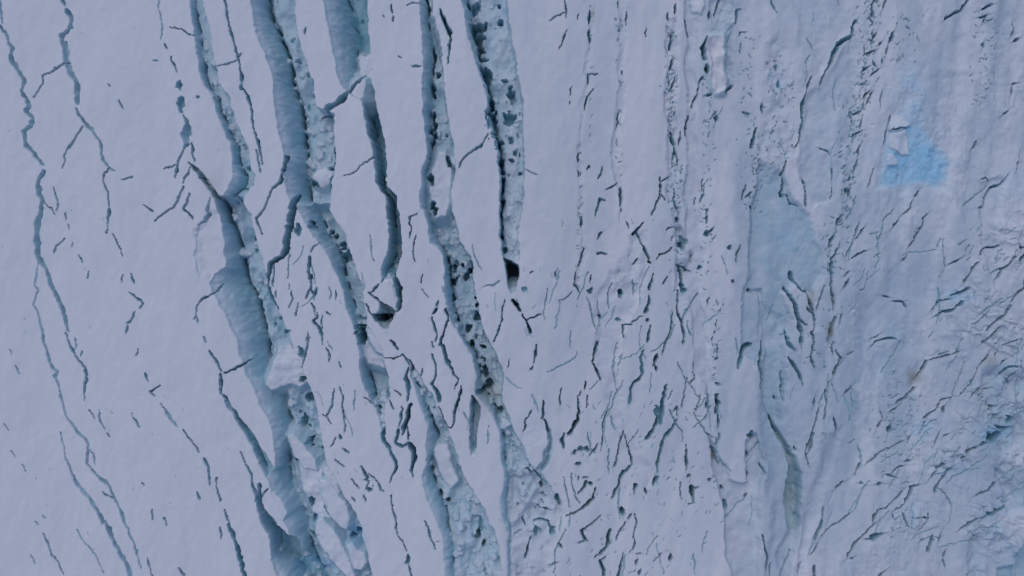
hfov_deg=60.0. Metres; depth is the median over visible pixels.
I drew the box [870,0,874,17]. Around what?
crack
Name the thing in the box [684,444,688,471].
crack
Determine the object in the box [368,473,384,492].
crack
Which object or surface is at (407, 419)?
crack
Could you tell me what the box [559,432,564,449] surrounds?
crack
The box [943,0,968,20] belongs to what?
crack
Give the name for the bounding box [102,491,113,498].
crack
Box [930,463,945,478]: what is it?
crack
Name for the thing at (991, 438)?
pit
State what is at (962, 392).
crack
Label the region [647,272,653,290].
crack
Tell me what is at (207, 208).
crack
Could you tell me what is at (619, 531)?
crack
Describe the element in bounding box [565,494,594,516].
crack
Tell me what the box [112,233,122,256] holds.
crack
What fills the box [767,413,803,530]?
crevasse
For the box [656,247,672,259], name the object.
crack
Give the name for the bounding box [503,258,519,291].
shaft
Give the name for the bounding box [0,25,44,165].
crack
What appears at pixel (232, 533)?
crack
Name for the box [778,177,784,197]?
crack
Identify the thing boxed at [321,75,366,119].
crack
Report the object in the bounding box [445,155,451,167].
pit
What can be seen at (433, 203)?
pit
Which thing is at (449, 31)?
crack
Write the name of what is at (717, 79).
snow block
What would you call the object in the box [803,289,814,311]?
crack
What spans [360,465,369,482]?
crack
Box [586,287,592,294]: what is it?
pit
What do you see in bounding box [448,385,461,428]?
crack
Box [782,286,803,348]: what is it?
crack
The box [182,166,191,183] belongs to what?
crack
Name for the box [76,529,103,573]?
crack
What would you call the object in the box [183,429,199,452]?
crack
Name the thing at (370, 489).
pit
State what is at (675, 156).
crack
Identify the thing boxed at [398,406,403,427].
crack
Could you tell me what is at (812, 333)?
crack
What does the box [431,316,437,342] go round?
crack
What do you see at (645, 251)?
crack
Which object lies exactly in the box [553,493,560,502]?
crack
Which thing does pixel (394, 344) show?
crack
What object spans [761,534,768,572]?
crack
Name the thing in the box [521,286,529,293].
pit
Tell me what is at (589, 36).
crack
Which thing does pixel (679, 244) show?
pit
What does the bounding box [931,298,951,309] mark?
crack
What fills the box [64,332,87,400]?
crack
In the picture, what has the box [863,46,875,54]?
crack
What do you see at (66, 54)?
crack
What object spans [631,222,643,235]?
crack
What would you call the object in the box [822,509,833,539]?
crack
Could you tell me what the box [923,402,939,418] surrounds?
crack
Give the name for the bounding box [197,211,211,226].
crack
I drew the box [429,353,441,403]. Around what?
crack
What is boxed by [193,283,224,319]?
crack
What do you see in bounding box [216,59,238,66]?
crack
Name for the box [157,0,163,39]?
crack
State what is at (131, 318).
crack
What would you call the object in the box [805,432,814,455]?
crack
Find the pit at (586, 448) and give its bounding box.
[584,445,590,451]
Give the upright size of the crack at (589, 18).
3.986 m
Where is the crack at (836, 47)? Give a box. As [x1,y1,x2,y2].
[819,18,856,85]
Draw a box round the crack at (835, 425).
[833,417,837,430]
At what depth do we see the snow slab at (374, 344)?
166.60 m
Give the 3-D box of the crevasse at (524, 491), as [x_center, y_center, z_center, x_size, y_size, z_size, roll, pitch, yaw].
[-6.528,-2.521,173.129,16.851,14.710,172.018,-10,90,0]
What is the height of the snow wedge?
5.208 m
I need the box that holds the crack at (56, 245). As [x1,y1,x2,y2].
[53,237,65,253]
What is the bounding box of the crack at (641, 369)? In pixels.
[628,349,644,404]
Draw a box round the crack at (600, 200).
[594,197,605,215]
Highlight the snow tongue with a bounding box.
[271,487,305,519]
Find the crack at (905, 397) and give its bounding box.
[895,386,915,403]
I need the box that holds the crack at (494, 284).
[483,280,499,287]
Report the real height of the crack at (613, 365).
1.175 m
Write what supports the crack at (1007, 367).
on the glacier
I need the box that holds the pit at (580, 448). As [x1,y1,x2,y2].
[577,445,584,451]
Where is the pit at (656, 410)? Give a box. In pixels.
[653,405,658,415]
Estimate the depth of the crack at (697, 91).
167.16 m
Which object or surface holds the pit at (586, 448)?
on the glacier
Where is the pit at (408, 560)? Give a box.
[404,554,410,565]
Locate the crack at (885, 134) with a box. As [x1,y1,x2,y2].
[883,115,890,145]
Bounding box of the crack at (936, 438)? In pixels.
[933,431,939,446]
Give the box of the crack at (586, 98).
[584,88,593,110]
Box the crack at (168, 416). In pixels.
[159,402,178,428]
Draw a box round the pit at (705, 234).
[703,230,709,236]
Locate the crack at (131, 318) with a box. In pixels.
[125,311,135,323]
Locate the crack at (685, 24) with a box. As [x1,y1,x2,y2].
[684,19,688,38]
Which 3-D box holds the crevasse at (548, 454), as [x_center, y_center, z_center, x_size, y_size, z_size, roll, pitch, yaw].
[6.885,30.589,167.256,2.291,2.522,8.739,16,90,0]
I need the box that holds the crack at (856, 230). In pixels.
[853,223,858,236]
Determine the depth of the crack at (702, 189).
166.93 m
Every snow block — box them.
[319,475,356,530]
[345,536,369,571]
[521,426,550,469]
[689,0,704,15]
[700,30,729,98]
[887,153,897,165]
[888,116,910,131]
[890,130,908,156]
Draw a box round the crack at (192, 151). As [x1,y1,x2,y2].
[190,142,195,161]
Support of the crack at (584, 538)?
on the glacier
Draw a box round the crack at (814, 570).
[812,565,815,575]
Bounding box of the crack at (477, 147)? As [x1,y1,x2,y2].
[458,133,488,168]
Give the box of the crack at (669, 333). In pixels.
[662,311,672,355]
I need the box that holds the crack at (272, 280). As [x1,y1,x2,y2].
[271,264,274,286]
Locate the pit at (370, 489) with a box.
[367,485,373,491]
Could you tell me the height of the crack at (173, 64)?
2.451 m
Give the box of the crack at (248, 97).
[223,0,262,164]
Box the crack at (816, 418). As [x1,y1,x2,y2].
[811,407,818,430]
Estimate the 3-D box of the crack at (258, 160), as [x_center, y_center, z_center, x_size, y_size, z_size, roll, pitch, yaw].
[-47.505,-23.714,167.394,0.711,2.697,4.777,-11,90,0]
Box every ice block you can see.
[362,291,385,313]
[381,281,395,311]
[720,4,734,33]
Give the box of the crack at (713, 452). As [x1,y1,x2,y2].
[710,445,719,464]
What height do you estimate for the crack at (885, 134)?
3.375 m
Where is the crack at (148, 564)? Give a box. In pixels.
[147,557,153,575]
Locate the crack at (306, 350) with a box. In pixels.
[301,336,310,367]
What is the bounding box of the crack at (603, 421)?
[602,410,607,433]
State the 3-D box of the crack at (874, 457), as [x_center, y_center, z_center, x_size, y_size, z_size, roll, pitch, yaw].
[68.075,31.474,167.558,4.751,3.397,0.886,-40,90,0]
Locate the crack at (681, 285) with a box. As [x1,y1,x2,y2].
[676,264,684,292]
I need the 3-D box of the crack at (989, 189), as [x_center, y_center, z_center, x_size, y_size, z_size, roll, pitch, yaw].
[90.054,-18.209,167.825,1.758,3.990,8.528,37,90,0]
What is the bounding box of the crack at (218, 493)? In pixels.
[215,477,221,501]
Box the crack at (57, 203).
[53,186,58,211]
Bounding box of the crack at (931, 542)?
[926,534,934,552]
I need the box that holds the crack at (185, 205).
[182,192,193,219]
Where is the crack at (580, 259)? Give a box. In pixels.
[577,248,584,266]
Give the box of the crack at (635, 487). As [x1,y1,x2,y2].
[632,483,637,493]
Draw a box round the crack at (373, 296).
[367,292,396,311]
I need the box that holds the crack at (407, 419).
[401,403,412,435]
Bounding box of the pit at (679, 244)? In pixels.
[676,241,684,248]
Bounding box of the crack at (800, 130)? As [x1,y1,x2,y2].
[794,123,803,147]
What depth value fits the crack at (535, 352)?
167.56 m
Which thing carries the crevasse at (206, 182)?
on the glacier
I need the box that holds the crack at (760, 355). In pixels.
[757,340,763,389]
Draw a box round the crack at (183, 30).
[169,26,195,36]
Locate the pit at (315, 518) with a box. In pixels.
[313,513,317,525]
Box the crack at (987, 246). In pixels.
[979,244,999,255]
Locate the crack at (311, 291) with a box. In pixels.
[306,255,315,301]
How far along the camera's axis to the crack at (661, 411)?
167.95 m
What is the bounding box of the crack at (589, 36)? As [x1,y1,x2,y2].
[587,29,590,43]
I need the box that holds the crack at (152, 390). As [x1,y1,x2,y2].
[148,385,160,396]
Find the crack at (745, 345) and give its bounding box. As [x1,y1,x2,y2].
[737,341,751,368]
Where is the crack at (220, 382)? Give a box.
[218,373,222,394]
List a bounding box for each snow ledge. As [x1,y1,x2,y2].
[349,71,377,117]
[355,52,372,79]
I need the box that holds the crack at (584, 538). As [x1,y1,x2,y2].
[578,529,588,543]
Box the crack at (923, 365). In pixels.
[915,359,927,375]
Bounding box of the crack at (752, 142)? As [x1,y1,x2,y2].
[749,127,757,148]
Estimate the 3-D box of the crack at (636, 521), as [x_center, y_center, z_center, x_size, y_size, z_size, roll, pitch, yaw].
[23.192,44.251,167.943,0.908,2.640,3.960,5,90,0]
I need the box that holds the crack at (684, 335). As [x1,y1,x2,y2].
[676,289,686,344]
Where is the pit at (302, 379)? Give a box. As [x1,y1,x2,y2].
[299,376,306,382]
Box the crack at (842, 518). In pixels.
[820,513,849,535]
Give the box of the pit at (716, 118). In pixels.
[713,115,718,121]
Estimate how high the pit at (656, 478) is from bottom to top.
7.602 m
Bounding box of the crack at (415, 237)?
[412,235,416,261]
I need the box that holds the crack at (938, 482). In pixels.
[933,466,952,492]
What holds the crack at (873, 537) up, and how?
on the glacier
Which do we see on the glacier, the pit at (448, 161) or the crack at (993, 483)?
the crack at (993, 483)
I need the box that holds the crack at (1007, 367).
[998,364,1020,374]
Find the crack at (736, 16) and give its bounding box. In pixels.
[734,8,737,24]
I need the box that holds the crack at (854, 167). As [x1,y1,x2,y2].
[852,159,857,175]
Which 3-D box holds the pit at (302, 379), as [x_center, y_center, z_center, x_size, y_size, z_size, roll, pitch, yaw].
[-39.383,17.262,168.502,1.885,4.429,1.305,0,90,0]
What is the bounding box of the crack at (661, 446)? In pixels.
[655,430,667,474]
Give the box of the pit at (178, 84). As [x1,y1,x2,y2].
[174,79,182,90]
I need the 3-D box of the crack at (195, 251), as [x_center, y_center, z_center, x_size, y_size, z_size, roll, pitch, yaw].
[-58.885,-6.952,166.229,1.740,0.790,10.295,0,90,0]
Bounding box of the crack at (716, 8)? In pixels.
[713,0,719,17]
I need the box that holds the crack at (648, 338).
[646,325,651,343]
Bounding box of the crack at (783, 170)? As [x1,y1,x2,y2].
[779,160,786,175]
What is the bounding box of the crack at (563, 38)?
[558,29,567,49]
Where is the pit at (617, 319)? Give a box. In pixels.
[614,317,621,321]
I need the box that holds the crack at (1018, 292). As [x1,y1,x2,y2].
[1011,287,1023,301]
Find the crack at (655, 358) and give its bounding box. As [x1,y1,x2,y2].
[653,353,658,362]
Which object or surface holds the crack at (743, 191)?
on the glacier
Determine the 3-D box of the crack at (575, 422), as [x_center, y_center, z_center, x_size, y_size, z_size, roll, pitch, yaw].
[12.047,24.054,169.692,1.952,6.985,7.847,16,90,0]
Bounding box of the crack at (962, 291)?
[950,286,969,296]
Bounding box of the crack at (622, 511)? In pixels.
[619,506,625,517]
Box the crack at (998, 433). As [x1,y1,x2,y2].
[986,431,1001,443]
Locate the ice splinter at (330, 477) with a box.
[320,459,341,494]
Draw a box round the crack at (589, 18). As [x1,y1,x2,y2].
[587,10,590,24]
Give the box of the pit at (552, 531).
[549,526,555,535]
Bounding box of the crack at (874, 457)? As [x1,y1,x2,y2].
[866,448,884,463]
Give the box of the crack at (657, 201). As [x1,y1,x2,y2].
[650,176,661,215]
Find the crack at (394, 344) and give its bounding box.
[389,339,398,350]
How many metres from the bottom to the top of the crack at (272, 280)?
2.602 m
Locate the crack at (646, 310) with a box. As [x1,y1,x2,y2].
[643,295,650,313]
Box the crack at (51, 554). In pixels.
[42,532,63,574]
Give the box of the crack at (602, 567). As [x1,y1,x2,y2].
[598,556,605,575]
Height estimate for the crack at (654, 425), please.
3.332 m
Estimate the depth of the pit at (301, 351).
166.93 m
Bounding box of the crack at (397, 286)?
[392,273,402,311]
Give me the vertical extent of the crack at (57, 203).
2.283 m
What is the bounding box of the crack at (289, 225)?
[266,194,301,308]
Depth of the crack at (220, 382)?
166.63 m
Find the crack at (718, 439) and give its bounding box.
[714,433,721,445]
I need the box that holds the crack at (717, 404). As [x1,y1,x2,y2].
[714,393,720,414]
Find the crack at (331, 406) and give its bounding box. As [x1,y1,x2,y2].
[322,388,334,416]
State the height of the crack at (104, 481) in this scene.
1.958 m
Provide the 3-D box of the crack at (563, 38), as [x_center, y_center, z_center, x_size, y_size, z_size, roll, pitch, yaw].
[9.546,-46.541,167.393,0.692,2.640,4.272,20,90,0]
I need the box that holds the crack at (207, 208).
[205,197,210,212]
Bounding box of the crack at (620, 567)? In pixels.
[616,552,623,575]
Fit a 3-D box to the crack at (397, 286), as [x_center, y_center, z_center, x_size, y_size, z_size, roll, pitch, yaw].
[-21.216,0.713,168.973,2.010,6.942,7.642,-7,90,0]
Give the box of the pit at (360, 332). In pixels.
[353,324,367,346]
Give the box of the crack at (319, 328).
[312,312,323,345]
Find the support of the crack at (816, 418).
on the glacier
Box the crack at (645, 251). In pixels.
[635,232,649,260]
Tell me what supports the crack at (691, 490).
on the glacier
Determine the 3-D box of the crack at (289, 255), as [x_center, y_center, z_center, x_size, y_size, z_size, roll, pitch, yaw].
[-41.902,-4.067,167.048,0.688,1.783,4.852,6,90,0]
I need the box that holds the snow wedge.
[447,419,473,466]
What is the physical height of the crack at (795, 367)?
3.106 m
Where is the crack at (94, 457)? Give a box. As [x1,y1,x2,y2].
[89,449,95,465]
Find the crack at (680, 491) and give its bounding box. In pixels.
[679,481,681,500]
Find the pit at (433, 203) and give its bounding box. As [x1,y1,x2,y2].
[430,200,436,209]
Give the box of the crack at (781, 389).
[779,370,784,402]
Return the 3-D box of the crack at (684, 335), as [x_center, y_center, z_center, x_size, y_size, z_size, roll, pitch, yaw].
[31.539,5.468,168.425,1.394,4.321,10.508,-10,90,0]
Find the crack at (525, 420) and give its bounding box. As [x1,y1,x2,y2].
[522,410,531,432]
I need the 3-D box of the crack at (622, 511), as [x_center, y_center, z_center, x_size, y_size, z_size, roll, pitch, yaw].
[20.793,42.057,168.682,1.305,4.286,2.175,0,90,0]
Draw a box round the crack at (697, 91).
[690,76,703,108]
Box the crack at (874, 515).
[871,490,901,522]
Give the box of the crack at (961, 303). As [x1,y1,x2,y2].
[934,300,963,316]
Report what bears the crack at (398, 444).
on the glacier
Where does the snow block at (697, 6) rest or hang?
on the glacier
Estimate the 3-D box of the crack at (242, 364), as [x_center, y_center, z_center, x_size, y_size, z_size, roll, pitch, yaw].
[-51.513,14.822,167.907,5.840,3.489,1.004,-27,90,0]
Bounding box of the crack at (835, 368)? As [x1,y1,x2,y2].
[832,356,842,375]
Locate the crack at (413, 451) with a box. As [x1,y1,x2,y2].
[407,441,417,477]
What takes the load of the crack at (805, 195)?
on the glacier
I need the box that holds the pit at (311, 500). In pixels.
[308,496,315,506]
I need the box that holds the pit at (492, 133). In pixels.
[488,130,498,140]
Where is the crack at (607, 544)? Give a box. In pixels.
[598,528,611,555]
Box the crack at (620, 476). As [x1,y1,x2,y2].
[611,469,624,498]
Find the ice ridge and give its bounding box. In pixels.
[312,513,360,575]
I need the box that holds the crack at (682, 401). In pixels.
[681,377,687,407]
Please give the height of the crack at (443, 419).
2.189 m
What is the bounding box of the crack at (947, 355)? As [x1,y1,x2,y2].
[930,350,959,359]
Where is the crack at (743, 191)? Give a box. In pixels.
[741,184,746,200]
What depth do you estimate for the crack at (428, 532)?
166.43 m
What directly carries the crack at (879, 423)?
on the glacier
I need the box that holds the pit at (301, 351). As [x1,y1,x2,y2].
[296,345,305,357]
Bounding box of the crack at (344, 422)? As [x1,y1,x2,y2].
[339,387,346,432]
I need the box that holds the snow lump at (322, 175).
[306,165,334,196]
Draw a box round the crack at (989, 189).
[978,174,1007,208]
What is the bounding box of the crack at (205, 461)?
[202,457,210,486]
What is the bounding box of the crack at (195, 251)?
[193,223,201,277]
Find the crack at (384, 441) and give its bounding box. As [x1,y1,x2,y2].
[380,430,397,483]
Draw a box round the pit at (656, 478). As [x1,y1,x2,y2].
[653,475,659,483]
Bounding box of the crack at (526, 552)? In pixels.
[523,542,529,558]
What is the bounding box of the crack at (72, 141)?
[61,125,83,168]
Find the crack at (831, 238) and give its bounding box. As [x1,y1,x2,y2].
[827,235,833,247]
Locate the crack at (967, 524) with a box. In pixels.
[958,518,978,530]
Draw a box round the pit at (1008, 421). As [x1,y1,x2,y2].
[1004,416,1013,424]
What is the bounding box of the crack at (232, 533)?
[226,523,246,575]
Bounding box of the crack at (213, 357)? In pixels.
[208,350,221,371]
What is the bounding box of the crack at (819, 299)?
[816,285,824,310]
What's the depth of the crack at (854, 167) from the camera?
166.81 m
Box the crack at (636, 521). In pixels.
[632,513,637,533]
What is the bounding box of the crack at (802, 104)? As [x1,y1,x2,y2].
[800,91,806,123]
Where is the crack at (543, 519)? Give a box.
[533,517,550,527]
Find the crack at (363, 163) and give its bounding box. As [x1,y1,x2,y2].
[343,156,374,175]
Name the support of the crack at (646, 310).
on the glacier
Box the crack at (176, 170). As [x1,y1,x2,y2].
[174,143,189,178]
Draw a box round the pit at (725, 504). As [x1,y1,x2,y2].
[722,498,727,510]
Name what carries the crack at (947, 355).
on the glacier
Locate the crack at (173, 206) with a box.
[153,185,184,221]
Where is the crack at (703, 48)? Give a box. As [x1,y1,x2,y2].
[699,36,708,60]
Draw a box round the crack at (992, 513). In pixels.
[980,505,1005,519]
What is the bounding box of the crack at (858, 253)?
[851,250,866,258]
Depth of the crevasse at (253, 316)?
170.09 m
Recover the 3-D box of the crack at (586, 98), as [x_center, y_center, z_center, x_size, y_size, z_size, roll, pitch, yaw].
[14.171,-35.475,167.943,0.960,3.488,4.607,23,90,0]
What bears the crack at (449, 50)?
on the glacier
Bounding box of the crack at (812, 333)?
[810,311,815,355]
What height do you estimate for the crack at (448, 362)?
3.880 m
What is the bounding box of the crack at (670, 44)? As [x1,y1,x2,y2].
[668,36,672,50]
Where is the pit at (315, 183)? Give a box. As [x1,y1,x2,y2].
[310,178,320,188]
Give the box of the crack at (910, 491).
[894,484,918,509]
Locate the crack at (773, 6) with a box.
[770,0,777,13]
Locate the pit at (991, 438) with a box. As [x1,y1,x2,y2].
[986,434,998,442]
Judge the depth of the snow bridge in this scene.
167.87 m
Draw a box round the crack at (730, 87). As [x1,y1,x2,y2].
[725,84,733,92]
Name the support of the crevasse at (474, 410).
on the glacier
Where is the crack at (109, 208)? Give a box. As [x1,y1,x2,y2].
[102,168,110,233]
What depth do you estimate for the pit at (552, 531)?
167.70 m
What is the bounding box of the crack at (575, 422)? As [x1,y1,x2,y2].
[566,395,580,434]
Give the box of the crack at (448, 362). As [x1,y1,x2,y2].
[438,308,458,380]
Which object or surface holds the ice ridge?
on the crevasse at (253, 316)
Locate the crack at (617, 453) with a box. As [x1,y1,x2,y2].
[614,430,623,466]
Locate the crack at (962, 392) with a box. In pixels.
[959,363,979,394]
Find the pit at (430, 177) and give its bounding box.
[427,173,433,185]
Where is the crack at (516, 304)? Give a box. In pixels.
[510,298,521,311]
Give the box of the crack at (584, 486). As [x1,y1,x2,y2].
[577,480,587,494]
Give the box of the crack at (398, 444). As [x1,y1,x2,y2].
[394,428,407,447]
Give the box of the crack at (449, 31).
[439,8,452,41]
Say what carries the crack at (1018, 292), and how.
on the glacier
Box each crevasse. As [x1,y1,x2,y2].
[187,161,221,199]
[189,0,255,198]
[209,195,372,575]
[222,394,275,477]
[250,0,335,205]
[256,482,322,575]
[296,202,365,324]
[322,0,402,278]
[345,306,390,435]
[372,306,395,329]
[408,359,502,575]
[419,0,562,575]
[460,0,525,260]
[469,395,480,455]
[537,428,553,472]
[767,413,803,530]
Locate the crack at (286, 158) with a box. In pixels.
[255,154,289,234]
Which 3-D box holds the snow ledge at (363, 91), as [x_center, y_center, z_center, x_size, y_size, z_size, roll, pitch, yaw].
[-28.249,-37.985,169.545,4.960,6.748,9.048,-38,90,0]
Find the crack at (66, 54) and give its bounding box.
[58,7,80,104]
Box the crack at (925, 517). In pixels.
[916,512,928,518]
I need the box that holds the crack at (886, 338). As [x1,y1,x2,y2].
[870,336,896,346]
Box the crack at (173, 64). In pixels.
[170,56,177,72]
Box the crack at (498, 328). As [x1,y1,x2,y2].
[493,299,505,342]
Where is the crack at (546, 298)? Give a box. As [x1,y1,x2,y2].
[542,288,547,320]
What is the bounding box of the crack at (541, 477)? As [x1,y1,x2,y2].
[533,469,551,487]
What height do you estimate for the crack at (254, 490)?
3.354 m
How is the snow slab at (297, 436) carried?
on the crevasse at (253, 316)
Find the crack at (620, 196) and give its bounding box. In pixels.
[618,187,621,206]
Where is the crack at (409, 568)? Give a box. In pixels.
[407,564,412,575]
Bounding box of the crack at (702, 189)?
[699,178,704,202]
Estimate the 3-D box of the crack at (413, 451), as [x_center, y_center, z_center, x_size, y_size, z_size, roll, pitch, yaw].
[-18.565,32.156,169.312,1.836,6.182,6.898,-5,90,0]
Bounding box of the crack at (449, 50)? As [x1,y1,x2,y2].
[446,39,450,63]
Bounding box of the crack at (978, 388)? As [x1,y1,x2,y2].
[970,384,980,396]
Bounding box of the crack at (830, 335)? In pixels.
[825,316,836,342]
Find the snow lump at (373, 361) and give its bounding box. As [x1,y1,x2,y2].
[361,341,387,378]
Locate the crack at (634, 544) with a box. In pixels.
[628,533,635,553]
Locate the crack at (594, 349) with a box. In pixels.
[591,341,598,362]
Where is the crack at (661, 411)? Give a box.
[658,384,667,425]
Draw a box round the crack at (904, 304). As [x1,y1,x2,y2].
[892,300,906,307]
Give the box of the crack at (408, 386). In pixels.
[403,366,411,401]
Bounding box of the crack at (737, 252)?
[735,244,740,262]
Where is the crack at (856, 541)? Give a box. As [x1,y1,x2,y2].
[846,522,875,557]
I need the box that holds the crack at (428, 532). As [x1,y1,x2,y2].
[424,520,435,550]
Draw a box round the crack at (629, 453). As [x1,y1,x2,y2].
[624,434,632,465]
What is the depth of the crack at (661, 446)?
167.38 m
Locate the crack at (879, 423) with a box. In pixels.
[876,411,882,426]
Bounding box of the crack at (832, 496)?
[828,479,844,504]
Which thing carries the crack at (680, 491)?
on the glacier
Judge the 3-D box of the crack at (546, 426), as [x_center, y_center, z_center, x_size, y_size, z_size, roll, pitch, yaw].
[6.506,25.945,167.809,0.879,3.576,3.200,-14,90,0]
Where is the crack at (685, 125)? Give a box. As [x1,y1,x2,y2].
[683,115,688,135]
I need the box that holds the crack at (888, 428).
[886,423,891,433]
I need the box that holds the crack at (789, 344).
[783,330,796,351]
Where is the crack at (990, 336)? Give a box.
[980,326,1000,342]
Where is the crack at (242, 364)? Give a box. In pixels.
[223,358,253,373]
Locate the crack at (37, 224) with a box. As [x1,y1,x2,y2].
[33,169,69,332]
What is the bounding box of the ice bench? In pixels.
[290,461,332,519]
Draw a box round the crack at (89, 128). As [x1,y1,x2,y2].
[75,107,114,170]
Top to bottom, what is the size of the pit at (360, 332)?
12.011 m
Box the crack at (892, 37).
[888,30,894,43]
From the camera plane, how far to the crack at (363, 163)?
166.49 m
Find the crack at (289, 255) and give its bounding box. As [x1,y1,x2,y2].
[287,254,290,278]
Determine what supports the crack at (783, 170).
on the glacier
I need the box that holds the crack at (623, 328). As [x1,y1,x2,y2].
[621,323,632,338]
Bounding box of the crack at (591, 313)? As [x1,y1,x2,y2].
[586,297,596,329]
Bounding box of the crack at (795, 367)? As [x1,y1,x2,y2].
[787,356,803,385]
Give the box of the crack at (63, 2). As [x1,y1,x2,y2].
[60,0,66,6]
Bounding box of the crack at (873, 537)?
[865,532,883,541]
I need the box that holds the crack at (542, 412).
[540,400,544,419]
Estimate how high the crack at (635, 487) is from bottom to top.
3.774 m
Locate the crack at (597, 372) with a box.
[592,362,600,380]
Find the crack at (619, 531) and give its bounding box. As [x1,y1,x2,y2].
[615,521,625,541]
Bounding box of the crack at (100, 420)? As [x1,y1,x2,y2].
[98,409,105,429]
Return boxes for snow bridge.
[264,336,309,396]
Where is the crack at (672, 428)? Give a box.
[665,419,677,435]
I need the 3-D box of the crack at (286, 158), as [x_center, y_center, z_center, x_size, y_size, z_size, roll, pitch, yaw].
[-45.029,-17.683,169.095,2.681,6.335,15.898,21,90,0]
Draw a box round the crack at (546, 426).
[543,418,549,434]
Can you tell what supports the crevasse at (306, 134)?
on the glacier
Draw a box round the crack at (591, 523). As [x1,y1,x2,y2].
[582,515,600,530]
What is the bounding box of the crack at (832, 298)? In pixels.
[830,288,834,310]
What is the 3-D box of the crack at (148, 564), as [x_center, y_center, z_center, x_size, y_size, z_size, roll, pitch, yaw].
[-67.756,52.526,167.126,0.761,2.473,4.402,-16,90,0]
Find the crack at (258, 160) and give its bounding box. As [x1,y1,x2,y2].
[255,149,261,173]
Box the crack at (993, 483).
[975,481,995,495]
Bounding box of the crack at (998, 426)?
[994,424,1010,429]
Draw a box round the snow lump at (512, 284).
[507,277,518,299]
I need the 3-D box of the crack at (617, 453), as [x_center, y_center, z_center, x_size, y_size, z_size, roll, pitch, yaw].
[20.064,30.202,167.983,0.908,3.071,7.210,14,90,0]
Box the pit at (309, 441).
[303,435,315,446]
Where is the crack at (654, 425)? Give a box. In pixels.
[648,415,658,434]
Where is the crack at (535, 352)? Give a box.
[533,344,536,363]
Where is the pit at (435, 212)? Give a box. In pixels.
[432,206,438,215]
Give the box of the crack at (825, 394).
[823,389,827,419]
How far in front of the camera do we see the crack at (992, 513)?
166.76 m
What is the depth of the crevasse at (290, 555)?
170.39 m
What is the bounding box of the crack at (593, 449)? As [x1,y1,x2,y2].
[588,443,597,456]
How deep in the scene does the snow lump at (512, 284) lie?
168.62 m
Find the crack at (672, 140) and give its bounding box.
[669,132,675,145]
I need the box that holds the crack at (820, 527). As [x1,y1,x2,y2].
[814,506,824,540]
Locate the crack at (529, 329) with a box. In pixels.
[521,313,531,334]
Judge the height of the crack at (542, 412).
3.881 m
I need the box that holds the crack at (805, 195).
[801,178,806,206]
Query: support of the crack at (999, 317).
on the glacier
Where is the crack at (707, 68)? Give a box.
[704,63,709,73]
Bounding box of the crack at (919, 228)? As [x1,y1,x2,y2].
[908,214,927,246]
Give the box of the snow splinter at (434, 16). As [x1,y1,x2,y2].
[428,6,448,64]
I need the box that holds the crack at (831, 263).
[829,247,838,290]
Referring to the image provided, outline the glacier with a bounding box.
[0,0,1023,575]
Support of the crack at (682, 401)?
on the glacier
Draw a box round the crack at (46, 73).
[32,62,69,97]
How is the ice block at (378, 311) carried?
on the glacier
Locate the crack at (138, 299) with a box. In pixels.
[128,292,143,308]
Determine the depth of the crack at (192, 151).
166.27 m
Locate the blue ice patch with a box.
[877,74,952,189]
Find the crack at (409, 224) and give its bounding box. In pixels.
[408,212,417,238]
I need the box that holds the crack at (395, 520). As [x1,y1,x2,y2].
[390,495,406,551]
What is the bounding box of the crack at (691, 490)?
[688,484,695,504]
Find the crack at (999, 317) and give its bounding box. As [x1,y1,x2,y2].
[986,305,1011,330]
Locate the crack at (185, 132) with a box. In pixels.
[180,114,191,146]
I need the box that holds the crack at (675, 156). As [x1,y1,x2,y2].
[673,146,678,165]
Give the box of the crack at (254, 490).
[240,451,258,502]
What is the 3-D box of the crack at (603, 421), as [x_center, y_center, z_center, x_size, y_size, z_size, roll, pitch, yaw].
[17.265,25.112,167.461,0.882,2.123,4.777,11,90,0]
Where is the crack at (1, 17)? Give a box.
[0,0,2,24]
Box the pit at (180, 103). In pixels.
[175,95,184,112]
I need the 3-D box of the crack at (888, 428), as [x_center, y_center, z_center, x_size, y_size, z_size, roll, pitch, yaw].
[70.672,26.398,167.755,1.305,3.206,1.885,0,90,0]
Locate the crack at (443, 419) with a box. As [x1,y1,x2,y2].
[438,406,448,426]
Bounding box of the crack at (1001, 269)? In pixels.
[994,256,1016,280]
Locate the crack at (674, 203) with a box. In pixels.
[672,188,679,215]
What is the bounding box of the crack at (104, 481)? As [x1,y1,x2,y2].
[32,261,141,569]
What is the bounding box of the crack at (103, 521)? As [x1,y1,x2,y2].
[60,431,131,575]
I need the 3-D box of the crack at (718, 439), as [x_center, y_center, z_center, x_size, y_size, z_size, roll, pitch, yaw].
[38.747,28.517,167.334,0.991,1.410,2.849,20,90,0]
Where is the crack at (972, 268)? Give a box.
[963,261,977,282]
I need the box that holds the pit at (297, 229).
[293,223,301,236]
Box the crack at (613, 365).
[611,340,618,394]
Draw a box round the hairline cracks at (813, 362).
[3,0,1023,575]
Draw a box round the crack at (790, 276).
[787,270,798,286]
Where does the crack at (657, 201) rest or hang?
on the glacier
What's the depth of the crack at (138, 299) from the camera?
166.44 m
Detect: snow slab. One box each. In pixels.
[284,418,325,470]
[366,321,398,356]
[382,357,414,378]
[425,144,455,228]
[431,431,461,488]
[466,444,475,496]
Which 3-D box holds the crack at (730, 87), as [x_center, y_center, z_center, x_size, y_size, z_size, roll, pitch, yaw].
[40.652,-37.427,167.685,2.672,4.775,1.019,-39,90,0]
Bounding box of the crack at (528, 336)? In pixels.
[524,328,534,340]
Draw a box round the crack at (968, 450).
[960,446,976,458]

